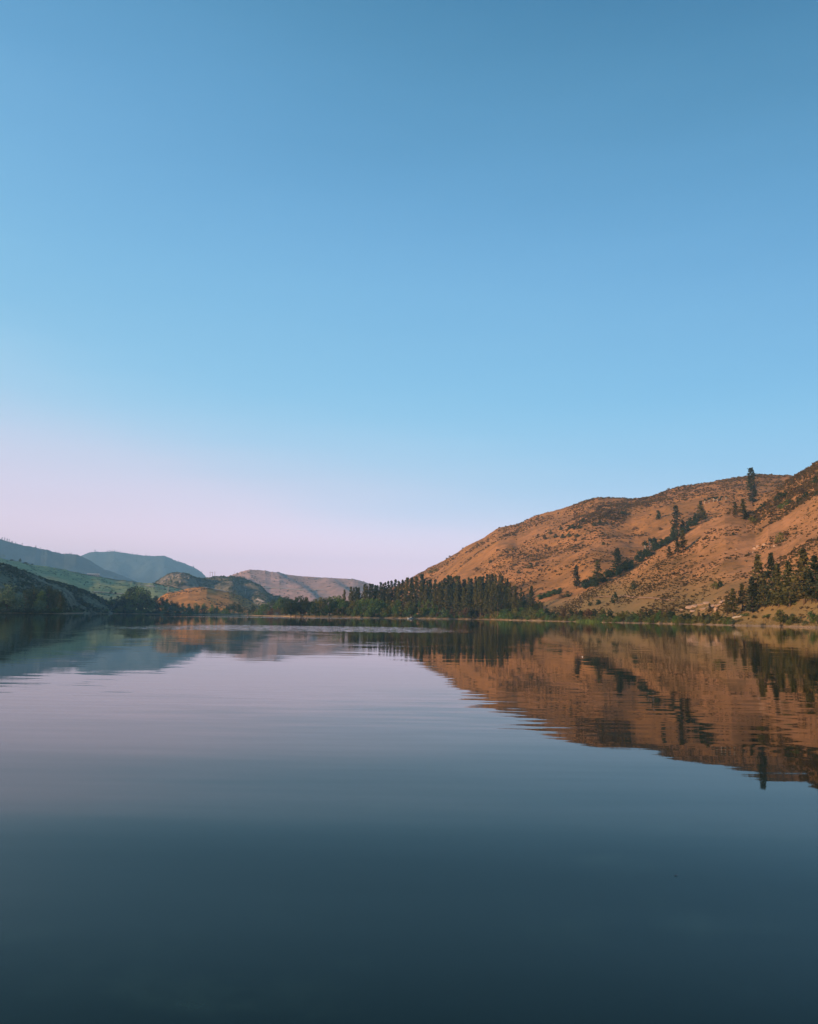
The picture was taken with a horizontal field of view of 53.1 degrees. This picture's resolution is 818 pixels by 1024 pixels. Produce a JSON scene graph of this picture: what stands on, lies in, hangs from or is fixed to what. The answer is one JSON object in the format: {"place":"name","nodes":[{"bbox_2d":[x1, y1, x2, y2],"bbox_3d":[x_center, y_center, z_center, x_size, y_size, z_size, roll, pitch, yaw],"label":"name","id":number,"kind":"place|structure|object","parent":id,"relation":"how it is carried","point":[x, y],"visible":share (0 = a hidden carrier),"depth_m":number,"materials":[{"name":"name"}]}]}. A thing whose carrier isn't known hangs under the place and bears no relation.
{"place":"outdoors","nodes":[
{"label":"outdoors","id":0,"kind":"place"},
{"bbox_2d":[0,564,113,613],"bbox_3d":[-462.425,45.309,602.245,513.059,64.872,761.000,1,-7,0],"label":"scrub hillside","id":1,"kind":"structure","parent":0,"point":[71,599],"depth_m":681.05,"materials":[{"name":"plant"}]},
{"bbox_2d":[0,562,130,613],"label":"scrub brush","id":2,"kind":"object","parent":1,"relation":"on","point":[60,584],"visible":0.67,"depth_m":678.96,"materials":[{"name":"green plant"}]},
{"bbox_2d":[0,539,135,581],"bbox_3d":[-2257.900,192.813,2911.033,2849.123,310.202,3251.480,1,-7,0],"label":"forested mountain","id":3,"kind":"structure","parent":0,"point":[42,557],"depth_m":3405.26,"materials":[{"name":"plant"}]},
{"bbox_2d":[0,558,181,611],"bbox_3d":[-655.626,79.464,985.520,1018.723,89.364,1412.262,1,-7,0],"label":"green hillside","id":4,"kind":"structure","parent":0,"point":[78,581],"depth_m":1196.12,"materials":[{"name":"plant"}]},
{"bbox_2d":[16,564,183,608],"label":"scrub brush","id":5,"kind":"object","parent":4,"relation":"on","point":[104,581],"visible":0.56,"depth_m":1205.93,"materials":[{"name":"green plant"}]},
{"bbox_2d":[82,551,205,582],"bbox_3d":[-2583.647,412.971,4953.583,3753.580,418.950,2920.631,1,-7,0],"label":"mountain","id":6,"kind":"structure","parent":0,"point":[144,569],"depth_m":5161.73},
{"bbox_2d":[158,587,263,613],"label":"orange mound hill","id":7,"kind":"structure","parent":0,"point":[190,597],"depth_m":975.75,"materials":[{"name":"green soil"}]},
{"bbox_2d":[158,586,259,612],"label":"sagebrush","id":8,"kind":"object","parent":7,"relation":"on","point":[233,595],"visible":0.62,"depth_m":996.50,"materials":[{"name":"plant"}]},
{"bbox_2d":[155,572,298,612],"bbox_3d":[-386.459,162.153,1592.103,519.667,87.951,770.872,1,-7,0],"label":"rocky knoll hill","id":9,"kind":"structure","parent":0,"point":[191,582],"depth_m":1510.84,"materials":[{"name":"plant"}]},
{"bbox_2d":[152,572,293,611],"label":"scrub brush","id":10,"kind":"object","parent":9,"relation":"on","point":[235,591],"visible":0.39,"depth_m":1532.61,"materials":[{"name":"green plant"}]},
{"bbox_2d":[228,569,381,607],"bbox_3d":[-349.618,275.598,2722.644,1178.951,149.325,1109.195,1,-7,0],"label":"pale far hill","id":11,"kind":"structure","parent":0,"point":[267,578],"depth_m":2494.28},
{"bbox_2d":[235,571,363,600],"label":"scrub brush","id":12,"kind":"object","parent":11,"relation":"on","point":[296,581],"visible":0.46,"depth_m":2505.47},
{"bbox_2d":[0,613,817,1023],"bbox_3d":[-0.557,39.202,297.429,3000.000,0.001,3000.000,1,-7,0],"label":"lake water","id":13,"kind":"structure","parent":0,"point":[222,819],"depth_m":4.83,"materials":[{"name":"liquid"}]},
{"bbox_2d":[0,0,817,586],"label":"sky","id":14,"kind":"structure","parent":0,"point":[368,291],"materials":[{"name":"blue"}]},
{"bbox_2d":[5,611,817,627],"bbox_3d":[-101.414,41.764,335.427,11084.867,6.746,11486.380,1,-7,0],"label":"ground","id":15,"kind":"structure","parent":0,"point":[276,614],"depth_m":522.19,"materials":[{"name":"soil"}]},
{"bbox_2d":[0,584,28,610],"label":"willow tree","id":16,"kind":"object","parent":15,"relation":"on","point":[7,596],"visible":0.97,"depth_m":458.05,"materials":[{"name":"green plant"}]},
{"bbox_2d":[19,590,36,606],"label":"broadleaf tree","id":17,"kind":"object","parent":15,"relation":"on","point":[27,594],"visible":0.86,"depth_m":486.75,"materials":[{"name":"green plant"}]},
{"bbox_2d":[21,586,43,607],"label":"broadleaf tree","id":18,"kind":"object","parent":15,"relation":"on","point":[35,592],"visible":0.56,"depth_m":492.93,"materials":[{"name":"green plant"}]},
{"bbox_2d":[33,590,47,607],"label":"broadleaf tree","id":19,"kind":"object","parent":15,"relation":"on","point":[39,596],"visible":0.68,"depth_m":489.18,"materials":[{"name":"green plant"}]},
{"bbox_2d":[43,586,52,607],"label":"broadleaf tree","id":20,"kind":"object","parent":15,"relation":"on","point":[49,590],"visible":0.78,"depth_m":496.27,"materials":[{"name":"green plant"}]},
{"bbox_2d":[46,589,60,607],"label":"broadleaf tree","id":21,"kind":"object","parent":15,"relation":"on","point":[54,596],"visible":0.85,"depth_m":492.81,"materials":[{"name":"green plant"}]},
{"bbox_2d":[55,589,66,608],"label":"broadleaf tree","id":22,"kind":"object","parent":15,"relation":"on","point":[62,601],"visible":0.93,"depth_m":489.96,"materials":[{"name":"green plant"}]},
{"bbox_2d":[117,595,126,606],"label":"broadleaf tree","id":23,"kind":"object","parent":15,"relation":"on","point":[122,602],"visible":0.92,"depth_m":804.93,"materials":[{"name":"green plant"}]},
{"bbox_2d":[128,586,146,608],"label":"broadleaf tree","id":24,"kind":"object","parent":15,"relation":"on","point":[136,597],"visible":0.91,"depth_m":820.20,"materials":[{"name":"green plant"}]},
{"bbox_2d":[136,588,152,607],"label":"broadleaf tree","id":25,"kind":"object","parent":15,"relation":"on","point":[144,598],"visible":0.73,"depth_m":825.43,"materials":[{"name":"green plant"}]},
{"bbox_2d":[155,597,166,608],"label":"broadleaf tree","id":26,"kind":"object","parent":15,"relation":"on","point":[160,601],"visible":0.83,"depth_m":849.78,"materials":[{"name":"green plant"}]},
{"bbox_2d":[254,603,268,614],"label":"shore bush","id":27,"kind":"object","parent":15,"relation":"on","point":[261,612],"visible":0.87,"depth_m":716.07,"materials":[{"name":"green plant"}]},
{"bbox_2d":[278,596,290,614],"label":"broadleaf tree","id":28,"kind":"object","parent":15,"relation":"on","point":[284,600],"visible":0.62,"depth_m":637.82,"materials":[{"name":"green plant"}]},
{"bbox_2d":[283,599,297,616],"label":"broadleaf tree","id":29,"kind":"object","parent":15,"relation":"on","point":[290,607],"visible":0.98,"depth_m":539.80,"materials":[{"name":"green plant"}]},
{"bbox_2d":[295,595,309,616],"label":"broadleaf tree","id":30,"kind":"object","parent":15,"relation":"on","point":[300,603],"visible":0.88,"depth_m":544.97,"materials":[{"name":"green plant"}]},
{"bbox_2d":[299,597,311,614],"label":"broadleaf tree","id":31,"kind":"object","parent":15,"relation":"on","point":[305,603],"visible":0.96,"depth_m":543.50,"materials":[{"name":"green plant"}]},
{"bbox_2d":[307,603,326,615],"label":"shore bush","id":32,"kind":"object","parent":15,"relation":"on","point":[314,609],"visible":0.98,"depth_m":529.26,"materials":[{"name":"green plant"}]},
{"bbox_2d":[312,597,325,610],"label":"broadleaf tree","id":33,"kind":"object","parent":15,"relation":"on","point":[321,602],"visible":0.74,"depth_m":539.51,"materials":[{"name":"green plant"}]},
{"bbox_2d":[331,595,345,615],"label":"broadleaf tree","id":34,"kind":"object","parent":15,"relation":"on","point":[338,605],"visible":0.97,"depth_m":544.56,"materials":[{"name":"green plant"}]},
{"bbox_2d":[357,598,368,611],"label":"broadleaf tree","id":35,"kind":"object","parent":15,"relation":"on","point":[362,602],"visible":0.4,"depth_m":546.56,"materials":[{"name":"green plant"}]},
{"bbox_2d":[369,598,378,612],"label":"broadleaf tree","id":36,"kind":"object","parent":15,"relation":"on","point":[372,603],"visible":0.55,"depth_m":545.52,"materials":[{"name":"green plant"}]},
{"bbox_2d":[382,582,386,611],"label":"pine tree","id":37,"kind":"object","parent":15,"relation":"on","point":[385,592],"visible":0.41,"depth_m":587.94,"materials":[{"name":"green plant"}]},
{"bbox_2d":[389,580,393,614],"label":"pine tree","id":38,"kind":"object","parent":15,"relation":"on","point":[391,591],"visible":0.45,"depth_m":604.38,"materials":[{"name":"green plant"}]},
{"bbox_2d":[286,614,507,619],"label":"shore grass","id":39,"kind":"structure","parent":15,"relation":"on","point":[390,617],"depth_m":525.00,"materials":[{"name":"plant"}]},
{"bbox_2d":[398,580,405,604],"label":"pine tree","id":40,"kind":"object","parent":15,"relation":"on","point":[401,591],"visible":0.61,"depth_m":590.48,"materials":[{"name":"green plant"}]},
{"bbox_2d":[401,577,410,605],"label":"pine tree","id":41,"kind":"object","parent":15,"relation":"on","point":[407,588],"visible":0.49,"depth_m":587.25,"materials":[{"name":"green plant"}]},
{"bbox_2d":[407,576,414,601],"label":"pine tree","id":42,"kind":"object","parent":15,"relation":"on","point":[411,583],"visible":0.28,"depth_m":619.61,"materials":[{"name":"green plant"}]},
{"bbox_2d":[411,577,419,613],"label":"pine tree","id":43,"kind":"object","parent":15,"relation":"on","point":[416,584],"visible":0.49,"depth_m":588.56,"materials":[{"name":"green plant"}]},
{"bbox_2d":[417,584,423,615],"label":"pine tree","id":44,"kind":"object","parent":15,"relation":"on","point":[421,594],"visible":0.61,"depth_m":574.38,"materials":[{"name":"green plant"}]},
{"bbox_2d":[417,573,425,598],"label":"pine tree","id":45,"kind":"object","parent":15,"relation":"on","point":[422,577],"visible":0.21,"depth_m":631.34,"materials":[{"name":"green plant"}]},
{"bbox_2d":[422,586,428,608],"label":"pine tree","id":46,"kind":"object","parent":15,"relation":"on","point":[424,599],"visible":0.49,"depth_m":572.14,"materials":[{"name":"green plant"}]},
{"bbox_2d":[427,578,432,604],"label":"pine tree","id":47,"kind":"object","parent":15,"relation":"on","point":[429,582],"visible":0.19,"depth_m":598.46,"materials":[{"name":"green plant"}]},
{"bbox_2d":[431,584,439,608],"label":"pine tree","id":48,"kind":"object","parent":15,"relation":"on","point":[437,591],"visible":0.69,"depth_m":566.03,"materials":[{"name":"green plant"}]},
{"bbox_2d":[437,589,443,613],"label":"pine tree","id":49,"kind":"object","parent":15,"relation":"on","point":[440,602],"visible":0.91,"depth_m":559.25,"materials":[{"name":"green plant"}]},
{"bbox_2d":[439,577,449,605],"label":"pine tree","id":50,"kind":"object","parent":15,"relation":"on","point":[444,585],"visible":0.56,"depth_m":562.29,"materials":[{"name":"green plant"}]},
{"bbox_2d":[441,585,448,609],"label":"pine tree","id":51,"kind":"object","parent":15,"relation":"on","point":[445,602],"visible":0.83,"depth_m":547.54,"materials":[{"name":"green plant"}]},
{"bbox_2d":[447,575,453,615],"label":"pine tree","id":52,"kind":"object","parent":15,"relation":"on","point":[450,582],"visible":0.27,"depth_m":573.88,"materials":[{"name":"green plant"}]},
{"bbox_2d":[448,587,453,611],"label":"pine tree","id":53,"kind":"object","parent":15,"relation":"on","point":[451,599],"visible":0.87,"depth_m":543.45,"materials":[{"name":"green plant"}]},
{"bbox_2d":[449,575,461,605],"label":"pine tree","id":54,"kind":"object","parent":15,"relation":"on","point":[457,581],"visible":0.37,"depth_m":556.46,"materials":[{"name":"green plant"}]},
{"bbox_2d":[452,587,459,613],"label":"pine tree","id":55,"kind":"object","parent":15,"relation":"on","point":[455,602],"visible":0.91,"depth_m":537.89,"materials":[{"name":"green plant"}]},
{"bbox_2d":[458,587,468,610],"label":"pine tree","id":56,"kind":"object","parent":15,"relation":"on","point":[463,597],"visible":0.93,"depth_m":529.94,"materials":[{"name":"green plant"}]},
{"bbox_2d":[465,587,472,614],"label":"pine tree","id":57,"kind":"object","parent":15,"relation":"on","point":[470,596],"visible":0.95,"depth_m":524.25,"materials":[{"name":"green plant"}]},
{"bbox_2d":[468,578,474,612],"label":"pine tree","id":58,"kind":"object","parent":15,"relation":"on","point":[471,582],"visible":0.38,"depth_m":546.24,"materials":[{"name":"green plant"}]},
{"bbox_2d":[469,584,479,615],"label":"pine tree","id":59,"kind":"object","parent":15,"relation":"on","point":[475,602],"visible":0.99,"depth_m":522.14,"materials":[{"name":"green plant"}]},
{"bbox_2d":[475,576,483,615],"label":"pine tree","id":60,"kind":"object","parent":15,"relation":"on","point":[478,581],"visible":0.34,"depth_m":543.47,"materials":[{"name":"green plant"}]},
{"bbox_2d":[477,584,483,615],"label":"pine tree","id":61,"kind":"object","parent":15,"relation":"on","point":[481,592],"visible":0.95,"depth_m":520.51,"materials":[{"name":"green plant"}]},
{"bbox_2d":[482,585,490,614],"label":"pine tree","id":62,"kind":"object","parent":15,"relation":"on","point":[485,606],"visible":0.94,"depth_m":515.23,"materials":[{"name":"green plant"}]},
{"bbox_2d":[486,587,494,617],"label":"pine tree","id":63,"kind":"object","parent":15,"relation":"on","point":[491,604],"visible":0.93,"depth_m":509.69,"materials":[{"name":"green plant"}]},
{"bbox_2d":[493,584,501,615],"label":"pine tree","id":64,"kind":"object","parent":15,"relation":"on","point":[497,605],"visible":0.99,"depth_m":492.89,"materials":[{"name":"green plant"}]},
{"bbox_2d":[495,583,504,609],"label":"pine tree","id":65,"kind":"object","parent":15,"relation":"on","point":[502,595],"visible":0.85,"depth_m":494.01,"materials":[{"name":"green plant"}]},
{"bbox_2d":[501,590,509,612],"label":"pine tree","id":66,"kind":"object","parent":15,"relation":"on","point":[505,599],"visible":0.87,"depth_m":479.49,"materials":[{"name":"green plant"}]},
{"bbox_2d":[511,585,520,611],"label":"pine tree","id":67,"kind":"object","parent":15,"relation":"on","point":[515,597],"visible":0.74,"depth_m":463.38,"materials":[{"name":"green plant"}]},
{"bbox_2d":[522,606,538,617],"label":"shore bush","id":68,"kind":"object","parent":15,"relation":"on","point":[529,611],"visible":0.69,"depth_m":425.34,"materials":[{"name":"green plant"}]},
{"bbox_2d":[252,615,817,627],"bbox_3d":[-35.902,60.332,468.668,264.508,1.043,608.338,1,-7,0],"label":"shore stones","id":69,"kind":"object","parent":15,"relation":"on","point":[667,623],"visible":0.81,"depth_m":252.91,"materials":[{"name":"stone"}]},
{"bbox_2d":[509,616,817,625],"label":"shore grass","id":70,"kind":"structure","parent":15,"relation":"on","point":[766,620],"depth_m":225.41,"materials":[{"name":"plant"}]},
{"bbox_2d":[772,609,786,623],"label":"shore bush","id":71,"kind":"object","parent":15,"relation":"on","point":[779,614],"visible":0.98,"depth_m":209.33,"materials":[{"name":"green plant"}]},
{"bbox_2d":[306,475,792,617],"bbox_3d":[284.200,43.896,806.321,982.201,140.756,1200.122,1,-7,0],"label":"dry hill","id":72,"kind":"structure","parent":0,"point":[642,521],"depth_m":643.75,"materials":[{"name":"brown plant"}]},
{"bbox_2d":[488,573,494,599],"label":"pine tree","id":73,"kind":"object","parent":72,"relation":"on","point":[492,578],"visible":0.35,"depth_m":539.57,"materials":[{"name":"green plant"}]},
{"bbox_2d":[490,577,497,599],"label":"pine tree","id":74,"kind":"object","parent":72,"relation":"on","point":[495,582],"visible":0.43,"depth_m":525.83,"materials":[{"name":"green plant"}]},
{"bbox_2d":[504,582,512,607],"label":"pine tree","id":75,"kind":"object","parent":72,"relation":"on","point":[509,590],"visible":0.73,"depth_m":492.54,"materials":[{"name":"green plant"}]},
{"bbox_2d":[570,565,580,588],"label":"pine tree","id":76,"kind":"object","parent":72,"relation":"on","point":[576,582],"visible":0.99,"depth_m":483.70,"materials":[{"name":"green plant"}]},
{"bbox_2d":[590,560,603,583],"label":"pine tree","id":77,"kind":"object","parent":72,"relation":"on","point":[597,568],"visible":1,"depth_m":467.74,"materials":[{"name":"green plant"}]},
{"bbox_2d":[573,504,626,529],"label":"sagebrush","id":78,"kind":"object","parent":72,"relation":"on","point":[601,511],"visible":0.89,"depth_m":678.40,"materials":[{"name":"plant"}]},
{"bbox_2d":[393,461,817,594],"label":"sagebrush","id":79,"kind":"object","parent":72,"relation":"on","point":[598,535],"visible":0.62,"depth_m":653.76,"materials":[{"name":"plant"}]},
{"bbox_2d":[609,547,624,570],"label":"pine tree","id":80,"kind":"object","parent":72,"relation":"on","point":[616,556],"visible":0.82,"depth_m":489.12,"materials":[{"name":"green plant"}]},
{"bbox_2d":[503,473,791,536],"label":"sagebrush","id":81,"kind":"object","parent":72,"relation":"on","point":[625,503],"visible":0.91,"depth_m":748.87,"materials":[{"name":"plant"}]},
{"bbox_2d":[669,505,683,530],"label":"pine tree","id":82,"kind":"object","parent":72,"relation":"on","point":[676,512],"visible":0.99,"depth_m":565.78,"materials":[{"name":"green plant"}]},
{"bbox_2d":[694,501,706,523],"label":"pine tree","id":83,"kind":"object","parent":72,"relation":"on","point":[701,512],"visible":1,"depth_m":559.53,"materials":[{"name":"green plant"}]},
{"bbox_2d":[745,467,757,502],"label":"pine tree","id":84,"kind":"object","parent":72,"relation":"on","point":[753,491],"visible":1,"depth_m":607.44,"materials":[{"name":"green plant"}]},
{"bbox_2d":[520,463,817,624],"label":"dry hillside","id":85,"kind":"structure","parent":0,"point":[743,543],"depth_m":341.45,"materials":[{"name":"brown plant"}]},
{"bbox_2d":[524,586,536,608],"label":"pine tree","id":86,"kind":"object","parent":85,"relation":"on","point":[531,599],"visible":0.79,"depth_m":447.53,"materials":[{"name":"green plant"}]},
{"bbox_2d":[521,461,817,619],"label":"sagebrush","id":87,"kind":"object","parent":85,"relation":"on","point":[650,587],"visible":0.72,"depth_m":340.83,"materials":[{"name":"plant"}]},
{"bbox_2d":[671,537,680,554],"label":"pine tree","id":88,"kind":"object","parent":85,"relation":"on","point":[676,541],"visible":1,"depth_m":378.13,"materials":[{"name":"green plant"}]},
{"bbox_2d":[679,530,687,550],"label":"pine tree","id":89,"kind":"object","parent":85,"relation":"on","point":[682,542],"visible":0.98,"depth_m":380.47,"materials":[{"name":"green plant"}]},
{"bbox_2d":[722,596,729,613],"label":"pine tree","id":90,"kind":"object","parent":85,"relation":"on","point":[726,605],"visible":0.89,"depth_m":254.94,"materials":[{"name":"green plant"}]},
{"bbox_2d":[727,588,742,616],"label":"pine tree","id":91,"kind":"object","parent":85,"relation":"on","point":[733,607],"visible":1,"depth_m":247.58,"materials":[{"name":"green plant"}]},
{"bbox_2d":[732,502,737,517],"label":"pine tree","id":92,"kind":"object","parent":85,"relation":"on","point":[735,506],"visible":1,"depth_m":399.65,"materials":[{"name":"green plant"}]},
{"bbox_2d":[736,584,747,607],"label":"pine tree","id":93,"kind":"object","parent":85,"relation":"on","point":[742,593],"visible":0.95,"depth_m":249.76,"materials":[{"name":"green plant"}]},
{"bbox_2d":[739,499,746,514],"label":"pine tree","id":94,"kind":"object","parent":85,"relation":"on","point":[743,507],"visible":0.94,"depth_m":406.77,"materials":[{"name":"green plant"}]},
{"bbox_2d":[742,576,762,612],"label":"pine tree","id":95,"kind":"object","parent":85,"relation":"on","point":[752,604],"visible":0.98,"depth_m":239.34,"materials":[{"name":"green plant"}]},
{"bbox_2d":[745,554,767,607],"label":"pine tree","id":96,"kind":"object","parent":85,"relation":"on","point":[759,576],"visible":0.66,"depth_m":241.40,"materials":[{"name":"green plant"}]},
{"bbox_2d":[755,579,768,608],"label":"pine tree","id":97,"kind":"object","parent":85,"relation":"on","point":[762,595],"visible":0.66,"depth_m":233.62,"materials":[{"name":"green plant"}]},
{"bbox_2d":[757,552,784,606],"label":"pine tree","id":98,"kind":"object","parent":85,"relation":"on","point":[770,560],"visible":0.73,"depth_m":230.04,"materials":[{"name":"green plant"}]},
{"bbox_2d":[767,563,788,606],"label":"pine tree","id":99,"kind":"object","parent":85,"relation":"on","point":[777,582],"visible":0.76,"depth_m":226.19,"materials":[{"name":"green plant"}]},
{"bbox_2d":[774,532,787,542],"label":"hill shrub","id":100,"kind":"object","parent":85,"relation":"on","point":[777,538],"visible":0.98,"depth_m":326.10,"materials":[{"name":"green plant"}]},
{"bbox_2d":[752,463,817,533],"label":"sagebrush","id":101,"kind":"object","parent":85,"relation":"on","point":[789,508],"visible":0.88,"depth_m":397.35,"materials":[{"name":"plant"}]},
{"bbox_2d":[772,561,798,606],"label":"pine tree","id":102,"kind":"object","parent":85,"relation":"on","point":[790,598],"visible":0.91,"depth_m":220.50,"materials":[{"name":"green plant"}]},
{"bbox_2d":[786,614,800,624],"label":"shore bush","id":103,"kind":"object","parent":85,"relation":"on","point":[793,617],"visible":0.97,"depth_m":201.43,"materials":[{"name":"green plant"}]},
{"bbox_2d":[783,549,813,604],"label":"pine tree","id":104,"kind":"object","parent":85,"relation":"on","point":[802,562],"visible":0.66,"depth_m":210.30,"materials":[{"name":"green plant"}]},
{"bbox_2d":[798,555,817,603],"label":"pine tree","id":105,"kind":"object","parent":85,"relation":"on","point":[811,578],"visible":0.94,"depth_m":201.09,"materials":[{"name":"green plant"}]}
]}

